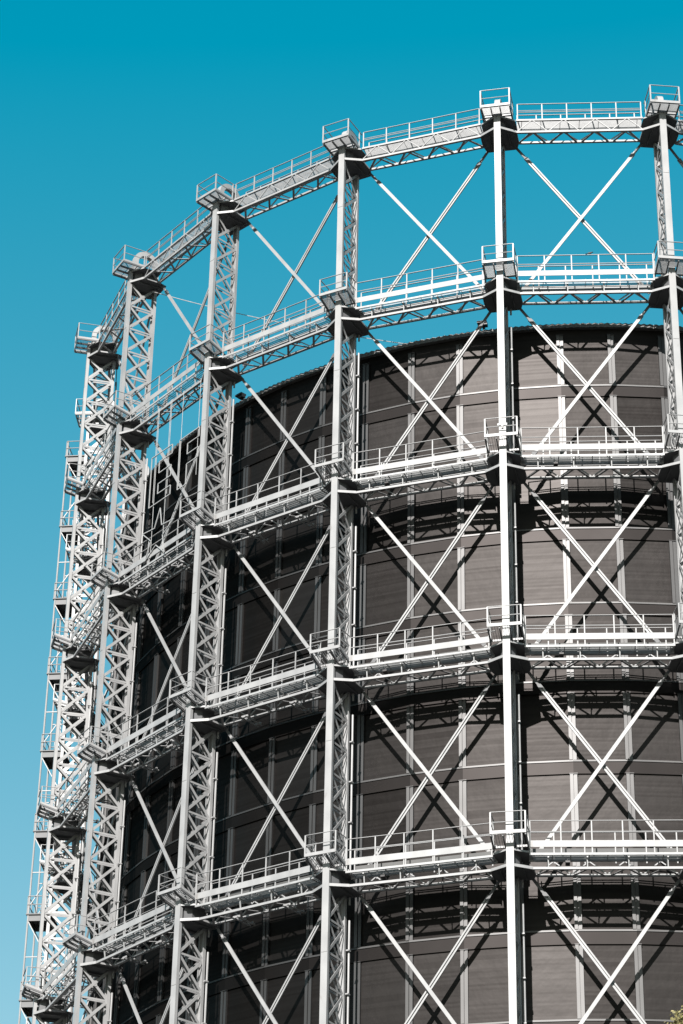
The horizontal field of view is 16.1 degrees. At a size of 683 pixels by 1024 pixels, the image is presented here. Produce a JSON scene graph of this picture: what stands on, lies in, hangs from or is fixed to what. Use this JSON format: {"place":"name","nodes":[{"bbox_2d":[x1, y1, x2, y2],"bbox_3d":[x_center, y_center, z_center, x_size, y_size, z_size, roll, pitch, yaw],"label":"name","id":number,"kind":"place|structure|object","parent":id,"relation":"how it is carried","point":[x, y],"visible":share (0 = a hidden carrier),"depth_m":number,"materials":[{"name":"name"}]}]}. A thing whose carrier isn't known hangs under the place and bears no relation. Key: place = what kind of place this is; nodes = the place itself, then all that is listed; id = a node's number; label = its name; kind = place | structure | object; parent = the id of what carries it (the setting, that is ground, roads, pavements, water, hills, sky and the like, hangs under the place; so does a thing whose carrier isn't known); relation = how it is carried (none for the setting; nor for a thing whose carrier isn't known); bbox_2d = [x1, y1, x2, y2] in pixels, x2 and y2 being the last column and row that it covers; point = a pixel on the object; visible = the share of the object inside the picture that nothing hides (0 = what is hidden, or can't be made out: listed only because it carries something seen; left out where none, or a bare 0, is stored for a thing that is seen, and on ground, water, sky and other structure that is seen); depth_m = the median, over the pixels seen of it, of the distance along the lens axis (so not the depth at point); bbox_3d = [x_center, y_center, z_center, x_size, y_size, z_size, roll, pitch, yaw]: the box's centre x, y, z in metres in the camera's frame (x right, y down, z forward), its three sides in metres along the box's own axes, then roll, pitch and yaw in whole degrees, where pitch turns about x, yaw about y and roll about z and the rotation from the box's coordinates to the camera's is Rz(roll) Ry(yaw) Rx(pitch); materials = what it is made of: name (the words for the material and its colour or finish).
{"place":"outdoors","nodes":[
{"label":"outdoors","id":0,"kind":"place"},
{"bbox_2d":[0,0,682,1023],"label":"sky","id":1,"kind":"structure","parent":0,"point":[114,113],"materials":[{"name":"blue"}]},
{"bbox_2d":[89,323,682,1023],"bbox_3d":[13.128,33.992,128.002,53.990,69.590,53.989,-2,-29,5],"label":"round building","id":2,"kind":"structure","parent":0,"point":[607,917],"depth_m":115.15,"materials":[{"name":"grey metal"}]},
{"bbox_2d":[235,392,245,399],"bbox_3d":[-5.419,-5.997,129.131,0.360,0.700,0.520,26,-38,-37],"label":"floodlight","id":3,"kind":"object","parent":2,"relation":"on","point":[241,395],"visible":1,"depth_m":129.12,"materials":[{"name":"metal"}]},
{"bbox_2d":[477,320,487,334],"bbox_3d":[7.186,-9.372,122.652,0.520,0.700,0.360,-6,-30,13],"label":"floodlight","id":4,"kind":"object","parent":2,"relation":"on","point":[485,324],"visible":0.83,"depth_m":122.67,"materials":[{"name":"metal"}]},
{"label":"ground","id":5,"kind":"structure","parent":0,"visible":0},
{"bbox_2d":[18,440,93,1023],"bbox_3d":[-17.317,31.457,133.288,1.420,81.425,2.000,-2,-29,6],"label":"staircase tower","id":6,"kind":"structure","parent":5,"relation":"on","point":[33,919],"depth_m":143.10,"materials":[{"name":"white metal"}]},
{"bbox_2d":[21,322,121,1023],"bbox_3d":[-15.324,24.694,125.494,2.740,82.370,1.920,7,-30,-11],"label":"lattice column","id":7,"kind":"structure","parent":5,"relation":"on","point":[100,362],"depth_m":134.10,"materials":[{"name":"grey metal"}]},
{"bbox_2d":[71,840,81,1021],"bbox_3d":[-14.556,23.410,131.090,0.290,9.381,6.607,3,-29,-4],"label":"cross brace","id":8,"kind":"object","parent":7,"relation":"attached to","point":[77,905],"visible":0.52,"depth_m":130.78,"materials":[{"name":"white paint"}]},
{"bbox_2d":[68,987,104,1023],"bbox_3d":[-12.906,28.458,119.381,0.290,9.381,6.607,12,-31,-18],"label":"cross brace","id":9,"kind":"object","parent":7,"relation":"attached to","point":[98,1017],"visible":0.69,"depth_m":119.11,"materials":[{"name":"white paint"}]},
{"bbox_2d":[79,480,98,565],"bbox_3d":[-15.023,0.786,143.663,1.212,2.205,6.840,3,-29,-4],"label":"ring walkway","id":10,"kind":"structure","parent":7,"relation":"attached to","point":[81,517],"depth_m":143.07,"materials":[{"name":"white paint"}]},
{"bbox_2d":[83,672,94,868],"bbox_3d":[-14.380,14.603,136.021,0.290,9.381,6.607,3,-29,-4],"label":"cross brace","id":11,"kind":"object","parent":7,"relation":"attached to","point":[89,753],"visible":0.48,"depth_m":135.84,"materials":[{"name":"white paint"}]},
{"bbox_2d":[72,797,117,997],"bbox_3d":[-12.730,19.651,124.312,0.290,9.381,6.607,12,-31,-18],"label":"cross brace","id":12,"kind":"object","parent":7,"relation":"attached to","point":[95,895],"visible":0.42,"depth_m":124.25,"materials":[{"name":"white paint"}]},
{"bbox_2d":[95,515,105,706],"bbox_3d":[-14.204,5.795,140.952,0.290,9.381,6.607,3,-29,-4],"label":"cross brace","id":13,"kind":"object","parent":7,"relation":"attached to","point":[101,589],"visible":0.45,"depth_m":140.85,"materials":[{"name":"white paint"}]},
{"bbox_2d":[86,621,129,812],"bbox_3d":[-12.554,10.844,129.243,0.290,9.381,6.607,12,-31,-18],"label":"cross brace","id":14,"kind":"object","parent":7,"relation":"attached to","point":[112,700],"visible":0.33,"depth_m":129.12,"materials":[{"name":"white paint"}]},
{"bbox_2d":[106,369,116,554],"bbox_3d":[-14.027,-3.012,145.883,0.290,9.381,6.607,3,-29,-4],"label":"cross brace","id":15,"kind":"object","parent":7,"relation":"attached to","point":[111,470],"visible":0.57,"depth_m":145.99,"materials":[{"name":"white paint"}]},
{"bbox_2d":[98,280,143,353],"bbox_3d":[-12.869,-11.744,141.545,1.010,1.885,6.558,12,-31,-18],"label":"ring walkway","id":16,"kind":"structure","parent":7,"relation":"attached to","point":[115,330],"depth_m":142.10,"materials":[{"name":"white paint"}]},
{"bbox_2d":[106,458,140,575],"bbox_3d":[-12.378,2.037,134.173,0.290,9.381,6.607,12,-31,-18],"label":"cross brace","id":17,"kind":"object","parent":7,"relation":"attached to","point":[125,529],"visible":0.43,"depth_m":134.04,"materials":[{"name":"white paint"}]},
{"bbox_2d":[26,398,116,1023],"bbox_3d":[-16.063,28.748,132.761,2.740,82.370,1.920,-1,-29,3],"label":"lattice column","id":18,"kind":"structure","parent":5,"relation":"on","point":[80,727],"depth_m":141.66,"materials":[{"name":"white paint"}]},
{"bbox_2d":[38,980,62,1023],"bbox_3d":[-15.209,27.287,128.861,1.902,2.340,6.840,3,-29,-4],"label":"ring walkway","id":19,"kind":"structure","parent":18,"relation":"attached to","point":[38,1006],"depth_m":126.37,"materials":[{"name":"white paint"}]},
{"bbox_2d":[53,801,84,881],"bbox_3d":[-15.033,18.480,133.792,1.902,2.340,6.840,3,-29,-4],"label":"ring walkway","id":20,"kind":"structure","parent":18,"relation":"attached to","point":[57,855],"depth_m":133.51,"materials":[{"name":"white paint"}]},
{"bbox_2d":[66,635,97,718],"bbox_3d":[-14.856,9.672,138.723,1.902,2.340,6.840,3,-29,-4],"label":"ring walkway","id":21,"kind":"structure","parent":18,"relation":"attached to","point":[69,676],"depth_m":138.40,"materials":[{"name":"white paint"}]},
{"bbox_2d":[93,367,110,423],"bbox_3d":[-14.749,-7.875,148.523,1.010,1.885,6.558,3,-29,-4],"label":"ring walkway","id":22,"kind":"structure","parent":18,"relation":"attached to","point":[96,408],"depth_m":148.23,"materials":[{"name":"white paint"}]},
{"bbox_2d":[62,245,165,1023],"bbox_3d":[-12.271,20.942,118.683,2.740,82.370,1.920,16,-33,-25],"label":"lattice column","id":23,"kind":"structure","parent":5,"relation":"on","point":[130,440],"depth_m":126.67,"materials":[{"name":"white metal"}]},
{"bbox_2d":[42,932,103,1012],"bbox_3d":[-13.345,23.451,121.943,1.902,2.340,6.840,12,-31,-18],"label":"ring walkway","id":24,"kind":"structure","parent":23,"relation":"attached to","point":[67,991],"depth_m":122.21,"materials":[{"name":"white paint"}]},
{"bbox_2d":[57,749,114,828],"bbox_3d":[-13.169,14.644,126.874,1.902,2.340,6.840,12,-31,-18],"label":"ring walkway","id":25,"kind":"structure","parent":23,"relation":"attached to","point":[81,808],"depth_m":127.22,"materials":[{"name":"white paint"}]},
{"bbox_2d":[70,576,126,658],"bbox_3d":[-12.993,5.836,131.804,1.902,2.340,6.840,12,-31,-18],"label":"ring walkway","id":26,"kind":"structure","parent":23,"relation":"attached to","point":[95,637],"depth_m":132.19,"materials":[{"name":"white paint"}]},
{"bbox_2d":[83,416,134,500],"bbox_3d":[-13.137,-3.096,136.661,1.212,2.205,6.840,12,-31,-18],"label":"ring walkway","id":27,"kind":"structure","parent":23,"relation":"attached to","point":[102,472],"depth_m":137.10,"materials":[{"name":"white paint"}]},
{"bbox_2d":[110,318,149,490],"bbox_3d":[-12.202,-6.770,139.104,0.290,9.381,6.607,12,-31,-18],"label":"cross brace","id":28,"kind":"object","parent":23,"relation":"attached to","point":[136,375],"visible":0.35,"depth_m":139.01,"materials":[{"name":"white paint"}]},
{"bbox_2d":[117,939,195,1023],"bbox_3d":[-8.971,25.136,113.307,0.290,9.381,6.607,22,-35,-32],"label":"cross brace","id":29,"kind":"object","parent":23,"relation":"attached to","point":[122,978],"visible":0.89,"depth_m":114.73,"materials":[{"name":"white paint"}]},
{"bbox_2d":[127,739,206,932],"bbox_3d":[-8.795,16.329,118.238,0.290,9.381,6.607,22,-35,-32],"label":"cross brace","id":30,"kind":"object","parent":23,"relation":"attached to","point":[161,844],"visible":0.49,"depth_m":118.27,"materials":[{"name":"white paint"}]},
{"bbox_2d":[134,556,215,762],"bbox_3d":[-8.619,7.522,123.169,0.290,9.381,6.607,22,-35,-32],"label":"cross brace","id":31,"kind":"object","parent":23,"relation":"attached to","point":[172,659],"visible":0.54,"depth_m":123.21,"materials":[{"name":"white paint"}]},
{"bbox_2d":[144,206,220,283],"bbox_3d":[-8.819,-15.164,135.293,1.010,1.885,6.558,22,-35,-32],"label":"ring walkway","id":32,"kind":"structure","parent":23,"relation":"attached to","point":[202,232],"depth_m":135.22,"materials":[{"name":"white paint"}]},
{"bbox_2d":[145,389,223,587],"bbox_3d":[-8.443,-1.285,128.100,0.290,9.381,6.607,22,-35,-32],"label":"cross brace","id":33,"kind":"object","parent":23,"relation":"attached to","point":[183,492],"visible":0.48,"depth_m":128.10,"materials":[{"name":"white paint"}]},
{"bbox_2d":[80,464,150,1023],"bbox_3d":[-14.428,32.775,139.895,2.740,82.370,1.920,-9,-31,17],"label":"lattice column","id":34,"kind":"structure","parent":5,"relation":"on","point":[128,491],"depth_m":152.60,"materials":[{"name":"grey metal"}]},
{"bbox_2d":[62,864,97,930],"bbox_3d":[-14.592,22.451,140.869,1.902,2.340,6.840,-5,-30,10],"label":"ring walkway","id":35,"kind":"structure","parent":34,"relation":"attached to","point":[90,903],"depth_m":140.15,"materials":[{"name":"white paint"}]},
{"bbox_2d":[81,901,92,1020],"bbox_3d":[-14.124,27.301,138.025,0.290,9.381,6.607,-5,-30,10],"label":"cross brace","id":36,"kind":"object","parent":34,"relation":"attached to","point":[88,1002],"visible":0.28,"depth_m":137.44,"materials":[{"name":"white paint"}]},
{"bbox_2d":[82,710,110,757],"bbox_3d":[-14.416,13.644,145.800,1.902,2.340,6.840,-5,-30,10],"label":"ring walkway","id":37,"kind":"structure","parent":34,"relation":"attached to","point":[104,747],"depth_m":145.00,"materials":[{"name":"white paint"}]},
{"bbox_2d":[92,738,104,854],"bbox_3d":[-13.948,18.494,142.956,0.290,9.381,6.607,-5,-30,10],"label":"cross brace","id":38,"kind":"object","parent":34,"relation":"attached to","point":[96,845],"visible":0.13,"depth_m":141.42,"materials":[{"name":"white paint"}]},
{"bbox_2d":[104,620,115,698],"bbox_3d":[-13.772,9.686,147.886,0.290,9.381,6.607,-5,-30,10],"label":"cross brace","id":39,"kind":"object","parent":34,"relation":"attached to","point":[106,692],"depth_m":146.19,"materials":[{"name":"white paint"}]},
{"bbox_2d":[113,454,127,553],"bbox_3d":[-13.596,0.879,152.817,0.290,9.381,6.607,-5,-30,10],"label":"cross brace","id":40,"kind":"object","parent":34,"relation":"attached to","point":[126,503],"visible":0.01,"depth_m":152.45,"materials":[{"name":"white paint"}]},
{"bbox_2d":[103,418,139,489],"bbox_3d":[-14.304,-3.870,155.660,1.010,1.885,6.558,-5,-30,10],"label":"ring walkway","id":41,"kind":"structure","parent":34,"relation":"attached to","point":[130,469],"depth_m":156.73,"materials":[{"name":"white paint"}]},
{"bbox_2d":[157,173,248,1023],"bbox_3d":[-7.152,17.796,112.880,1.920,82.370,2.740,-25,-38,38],"label":"lattice column","id":42,"kind":"structure","parent":5,"relation":"on","point":[228,221],"depth_m":119.98,"materials":[{"name":"grey metal"}]},
{"bbox_2d":[92,883,191,966],"bbox_3d":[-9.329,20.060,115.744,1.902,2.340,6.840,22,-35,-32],"label":"ring walkway","id":43,"kind":"structure","parent":42,"relation":"attached to","point":[140,935],"depth_m":115.56,"materials":[{"name":"white paint"}]},
{"bbox_2d":[106,688,198,775],"bbox_3d":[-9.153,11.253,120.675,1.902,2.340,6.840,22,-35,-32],"label":"ring walkway","id":44,"kind":"structure","parent":42,"relation":"attached to","point":[152,743],"depth_m":120.42,"materials":[{"name":"white paint"}]},
{"bbox_2d":[118,512,204,598],"bbox_3d":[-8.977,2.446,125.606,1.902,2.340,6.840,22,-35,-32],"label":"ring walkway","id":45,"kind":"structure","parent":42,"relation":"attached to","point":[161,568],"depth_m":125.42,"materials":[{"name":"white paint"}]},
{"bbox_2d":[130,345,213,434],"bbox_3d":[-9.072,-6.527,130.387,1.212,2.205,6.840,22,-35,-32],"label":"ring walkway","id":46,"kind":"structure","parent":42,"relation":"attached to","point":[174,400],"depth_m":130.22,"materials":[{"name":"white paint"}]},
{"bbox_2d":[142,408,173,561],"bbox_3d":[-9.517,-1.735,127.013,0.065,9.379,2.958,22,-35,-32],"label":"outline star","id":47,"kind":"object","parent":46,"relation":"hanging from","point":[172,519],"visible":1,"depth_m":125.87,"materials":[{"name":"white metal"}]},
{"bbox_2d":[148,399,172,508],"bbox_3d":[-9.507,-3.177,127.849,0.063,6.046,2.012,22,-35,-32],"label":"outline letter","id":48,"kind":"object","parent":46,"relation":"hanging from","point":[162,470],"visible":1,"depth_m":127.27,"materials":[{"name":"white metal"}]},
{"bbox_2d":[177,385,200,489],"bbox_3d":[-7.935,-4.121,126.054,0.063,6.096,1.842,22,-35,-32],"label":"outline letter","id":49,"kind":"object","parent":46,"relation":"hanging from","point":[198,428],"visible":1,"depth_m":125.59,"materials":[{"name":"white metal"}]},
{"bbox_2d":[156,234,230,425],"bbox_3d":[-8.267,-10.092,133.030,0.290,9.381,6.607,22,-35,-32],"label":"cross brace","id":50,"kind":"object","parent":42,"relation":"attached to","point":[191,329],"visible":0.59,"depth_m":133.08,"materials":[{"name":"white paint"}]},
{"bbox_2d":[152,291,402,343],"bbox_3d":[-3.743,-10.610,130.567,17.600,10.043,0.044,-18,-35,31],"label":"cable","id":51,"kind":"object","parent":50,"relation":"attached to","point":[266,319],"visible":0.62,"depth_m":131.67,"materials":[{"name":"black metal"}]},
{"bbox_2d":[242,183,346,366],"bbox_3d":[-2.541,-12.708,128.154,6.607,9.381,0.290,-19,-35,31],"label":"cross brace","id":52,"kind":"object","parent":42,"relation":"attached to","point":[297,269],"visible":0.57,"depth_m":128.29,"materials":[{"name":"white paint"}]},
{"bbox_2d":[304,118,370,1023],"bbox_3d":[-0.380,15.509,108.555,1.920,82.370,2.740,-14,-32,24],"label":"lattice column","id":53,"kind":"structure","parent":5,"relation":"on","point":[348,154],"depth_m":115.28,"materials":[{"name":"grey metal"}]},
{"bbox_2d":[195,845,322,925],"bbox_3d":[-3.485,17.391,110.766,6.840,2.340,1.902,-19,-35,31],"label":"ring walkway","id":54,"kind":"structure","parent":53,"relation":"attached to","point":[275,890],"depth_m":110.36,"materials":[{"name":"white paint"}]},
{"bbox_2d":[205,644,326,726],"bbox_3d":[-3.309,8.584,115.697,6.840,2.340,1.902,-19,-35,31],"label":"ring walkway","id":55,"kind":"structure","parent":53,"relation":"attached to","point":[256,700],"depth_m":115.29,"materials":[{"name":"white paint"}]},
{"bbox_2d":[214,461,330,543],"bbox_3d":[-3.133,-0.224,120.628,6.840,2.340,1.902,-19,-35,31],"label":"ring walkway","id":56,"kind":"structure","parent":53,"relation":"attached to","point":[313,498],"depth_m":120.20,"materials":[{"name":"white paint"}]},
{"bbox_2d":[215,901,331,1023],"bbox_3d":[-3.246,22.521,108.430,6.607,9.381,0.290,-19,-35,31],"label":"cross brace","id":57,"kind":"object","parent":53,"relation":"attached to","point":[269,1016],"visible":0.8,"depth_m":108.81,"materials":[{"name":"white paint"}]},
{"bbox_2d":[224,712,325,895],"bbox_3d":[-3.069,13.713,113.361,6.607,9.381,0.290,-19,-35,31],"label":"cross brace","id":58,"kind":"object","parent":53,"relation":"attached to","point":[283,792],"visible":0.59,"depth_m":113.48,"materials":[{"name":"white paint"}]},
{"bbox_2d":[222,291,334,375],"bbox_3d":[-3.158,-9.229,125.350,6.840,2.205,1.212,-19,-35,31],"label":"ring walkway","id":59,"kind":"structure","parent":53,"relation":"attached to","point":[319,329],"depth_m":125.11,"materials":[{"name":"white paint"}]},
{"bbox_2d":[232,525,329,697],"bbox_3d":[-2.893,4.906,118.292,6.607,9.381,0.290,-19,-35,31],"label":"cross brace","id":60,"kind":"object","parent":53,"relation":"attached to","point":[290,600],"visible":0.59,"depth_m":118.43,"materials":[{"name":"white paint"}]},
{"bbox_2d":[236,353,333,532],"bbox_3d":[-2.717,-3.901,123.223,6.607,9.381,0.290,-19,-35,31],"label":"cross brace","id":61,"kind":"object","parent":53,"relation":"attached to","point":[294,427],"visible":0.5,"depth_m":123.36,"materials":[{"name":"white paint"}]},
{"bbox_2d":[233,146,337,219],"bbox_3d":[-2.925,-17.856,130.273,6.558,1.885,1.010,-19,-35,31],"label":"ring walkway","id":62,"kind":"structure","parent":53,"relation":"attached to","point":[282,188],"depth_m":130.09,"materials":[{"name":"white paint"}]},
{"bbox_2d":[363,485,493,676],"bbox_3d":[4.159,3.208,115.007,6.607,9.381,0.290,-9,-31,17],"label":"cross brace","id":63,"kind":"object","parent":53,"relation":"attached to","point":[435,570],"visible":0.83,"depth_m":115.19,"materials":[{"name":"white paint"}]},
{"bbox_2d":[368,151,488,320],"bbox_3d":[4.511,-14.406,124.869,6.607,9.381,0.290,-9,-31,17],"label":"cross brace","id":64,"kind":"object","parent":53,"relation":"attached to","point":[436,224],"visible":0.73,"depth_m":125.10,"materials":[{"name":"white paint"}]},
{"bbox_2d":[361,674,496,879],"bbox_3d":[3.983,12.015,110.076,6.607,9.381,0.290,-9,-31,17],"label":"cross brace","id":65,"kind":"object","parent":53,"relation":"attached to","point":[429,774],"visible":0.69,"depth_m":110.25,"materials":[{"name":"white paint"}]},
{"bbox_2d":[358,881,499,1023],"bbox_3d":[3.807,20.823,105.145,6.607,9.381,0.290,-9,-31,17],"label":"cross brace","id":66,"kind":"object","parent":53,"relation":"attached to","point":[428,991],"visible":1,"depth_m":105.70,"materials":[{"name":"white paint"}]},
{"bbox_2d":[366,312,491,475],"bbox_3d":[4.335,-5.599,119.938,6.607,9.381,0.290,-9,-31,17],"label":"cross brace","id":67,"kind":"object","parent":53,"relation":"attached to","point":[436,389],"visible":0.77,"depth_m":120.16,"materials":[{"name":"white paint"}]},
{"bbox_2d":[480,87,535,1023],"bbox_3d":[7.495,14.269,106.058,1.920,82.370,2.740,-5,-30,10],"label":"lattice column","id":68,"kind":"structure","parent":5,"relation":"on","point":[505,472],"depth_m":113.10,"materials":[{"name":"grey metal"}]},
{"bbox_2d":[345,823,498,893],"bbox_3d":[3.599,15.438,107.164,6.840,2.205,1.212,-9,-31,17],"label":"ring walkway","id":69,"kind":"structure","parent":68,"relation":"attached to","point":[404,867],"depth_m":106.94,"materials":[{"name":"white paint"}]},
{"bbox_2d":[380,872,386,879],"bbox_3d":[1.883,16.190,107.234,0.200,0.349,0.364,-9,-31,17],"label":"walkway lamp","id":70,"kind":"object","parent":69,"relation":"attached to","point":[383,877],"visible":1,"depth_m":107.10,"materials":[{"name":"metal"}]},
{"bbox_2d":[349,618,494,688],"bbox_3d":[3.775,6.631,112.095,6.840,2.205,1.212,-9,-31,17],"label":"ring walkway","id":71,"kind":"structure","parent":68,"relation":"attached to","point":[439,660],"depth_m":111.82,"materials":[{"name":"white paint"}]},
{"bbox_2d":[382,667,388,674],"bbox_3d":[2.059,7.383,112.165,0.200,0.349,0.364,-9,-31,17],"label":"walkway lamp","id":72,"kind":"object","parent":71,"relation":"attached to","point":[385,671],"visible":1,"depth_m":112.04,"materials":[{"name":"metal"}]},
{"bbox_2d":[355,259,488,329],"bbox_3d":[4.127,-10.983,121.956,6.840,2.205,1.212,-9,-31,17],"label":"ring walkway","id":73,"kind":"structure","parent":68,"relation":"attached to","point":[465,298],"depth_m":121.64,"materials":[{"name":"white paint"}]},
{"bbox_2d":[352,431,492,501],"bbox_3d":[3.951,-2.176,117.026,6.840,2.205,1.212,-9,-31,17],"label":"ring walkway","id":74,"kind":"structure","parent":68,"relation":"attached to","point":[434,474],"depth_m":116.79,"materials":[{"name":"white paint"}]},
{"bbox_2d":[362,108,483,170],"bbox_3d":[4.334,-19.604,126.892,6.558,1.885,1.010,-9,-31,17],"label":"ring walkway","id":75,"kind":"structure","parent":68,"relation":"attached to","point":[442,139],"depth_m":126.65,"materials":[{"name":"white paint"}]},
{"bbox_2d":[516,101,642,144],"bbox_3d":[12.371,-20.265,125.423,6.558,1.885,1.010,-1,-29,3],"label":"ring walkway","id":76,"kind":"structure","parent":68,"relation":"attached to","point":[566,126],"depth_m":125.23,"materials":[{"name":"white paint"}]},
{"bbox_2d":[639,84,682,879],"bbox_3d":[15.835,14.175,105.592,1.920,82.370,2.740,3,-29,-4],"label":"lattice column","id":77,"kind":"structure","parent":5,"relation":"on","point":[659,134],"depth_m":119.37,"materials":[{"name":"white metal"}]},
{"bbox_2d":[516,144,649,293],"bbox_3d":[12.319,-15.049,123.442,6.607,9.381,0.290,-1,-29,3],"label":"cross brace","id":78,"kind":"object","parent":77,"relation":"attached to","point":[574,211],"visible":0.83,"depth_m":123.67,"materials":[{"name":"white paint"}]},
{"bbox_2d":[517,253,654,304],"bbox_3d":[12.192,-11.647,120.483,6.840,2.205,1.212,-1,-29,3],"label":"ring walkway","id":79,"kind":"structure","parent":77,"relation":"attached to","point":[631,289],"depth_m":120.15,"materials":[{"name":"white paint"}]},
{"bbox_2d":[519,305,659,465],"bbox_3d":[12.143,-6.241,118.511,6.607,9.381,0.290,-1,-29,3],"label":"cross brace","id":80,"kind":"object","parent":77,"relation":"attached to","point":[579,375],"visible":0.91,"depth_m":118.75,"materials":[{"name":"white paint"}]},
{"bbox_2d":[520,426,664,479],"bbox_3d":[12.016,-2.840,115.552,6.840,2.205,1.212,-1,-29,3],"label":"ring walkway","id":81,"kind":"structure","parent":77,"relation":"attached to","point":[571,462],"depth_m":115.27,"materials":[{"name":"white paint"}]},
{"bbox_2d":[523,479,669,655],"bbox_3d":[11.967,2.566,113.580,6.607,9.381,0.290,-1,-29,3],"label":"cross brace","id":82,"kind":"object","parent":77,"relation":"attached to","point":[588,558],"visible":0.81,"depth_m":113.78,"materials":[{"name":"white paint"}]},
{"bbox_2d":[524,614,674,669],"bbox_3d":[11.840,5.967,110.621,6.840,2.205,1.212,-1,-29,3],"label":"ring walkway","id":83,"kind":"structure","parent":77,"relation":"attached to","point":[648,649],"depth_m":110.32,"materials":[{"name":"white paint"}]},
{"bbox_2d":[559,650,563,657],"bbox_3d":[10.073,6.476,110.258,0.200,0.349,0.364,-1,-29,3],"label":"walkway lamp","id":84,"kind":"object","parent":83,"relation":"attached to","point":[561,654],"visible":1,"depth_m":110.13,"materials":[{"name":"metal"}]},
{"bbox_2d":[527,669,671,848],"bbox_3d":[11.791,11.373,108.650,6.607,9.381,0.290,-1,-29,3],"label":"cross brace","id":85,"kind":"object","parent":77,"relation":"attached to","point":[638,809],"visible":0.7,"depth_m":108.83,"materials":[{"name":"white paint"}]},
{"bbox_2d":[529,820,682,876],"bbox_3d":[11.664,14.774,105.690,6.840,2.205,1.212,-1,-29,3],"label":"ring walkway","id":86,"kind":"structure","parent":77,"relation":"attached to","point":[554,855],"depth_m":105.43,"materials":[{"name":"white paint"}]},
{"bbox_2d":[565,857,569,865],"bbox_3d":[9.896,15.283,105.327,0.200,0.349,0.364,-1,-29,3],"label":"walkway lamp","id":87,"kind":"object","parent":86,"relation":"attached to","point":[567,862],"visible":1,"depth_m":105.19,"materials":[{"name":"metal"}]},
{"bbox_2d":[532,877,682,1023],"bbox_3d":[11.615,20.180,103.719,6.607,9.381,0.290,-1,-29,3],"label":"cross brace","id":88,"kind":"object","parent":77,"relation":"attached to","point":[608,977],"visible":1,"depth_m":104.31,"materials":[{"name":"white paint"}]},
{"bbox_2d":[669,148,682,167],"bbox_3d":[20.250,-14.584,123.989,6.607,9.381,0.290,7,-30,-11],"label":"cross brace","id":89,"kind":"object","parent":77,"relation":"attached to","point":[679,160],"visible":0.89,"depth_m":125.47,"materials":[{"name":"white paint"}]},
{"bbox_2d":[665,1005,682,1023],"bbox_3d":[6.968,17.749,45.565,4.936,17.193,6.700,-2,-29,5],"label":"tree","id":90,"kind":"object","parent":5,"relation":"on","point":[679,1020],"visible":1,"depth_m":49.68,"materials":[{"name":"green plant"}]},
{"bbox_3d":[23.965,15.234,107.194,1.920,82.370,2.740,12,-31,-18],"label":"lattice column","id":91,"kind":"object","parent":5,"relation":"on","visible":0},
{"bbox_2d":[675,104,682,145],"bbox_3d":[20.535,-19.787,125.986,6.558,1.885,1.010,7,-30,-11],"label":"ring walkway","id":92,"kind":"structure","parent":91,"relation":"attached to","point":[679,125],"depth_m":125.23,"materials":[{"name":"white paint"}]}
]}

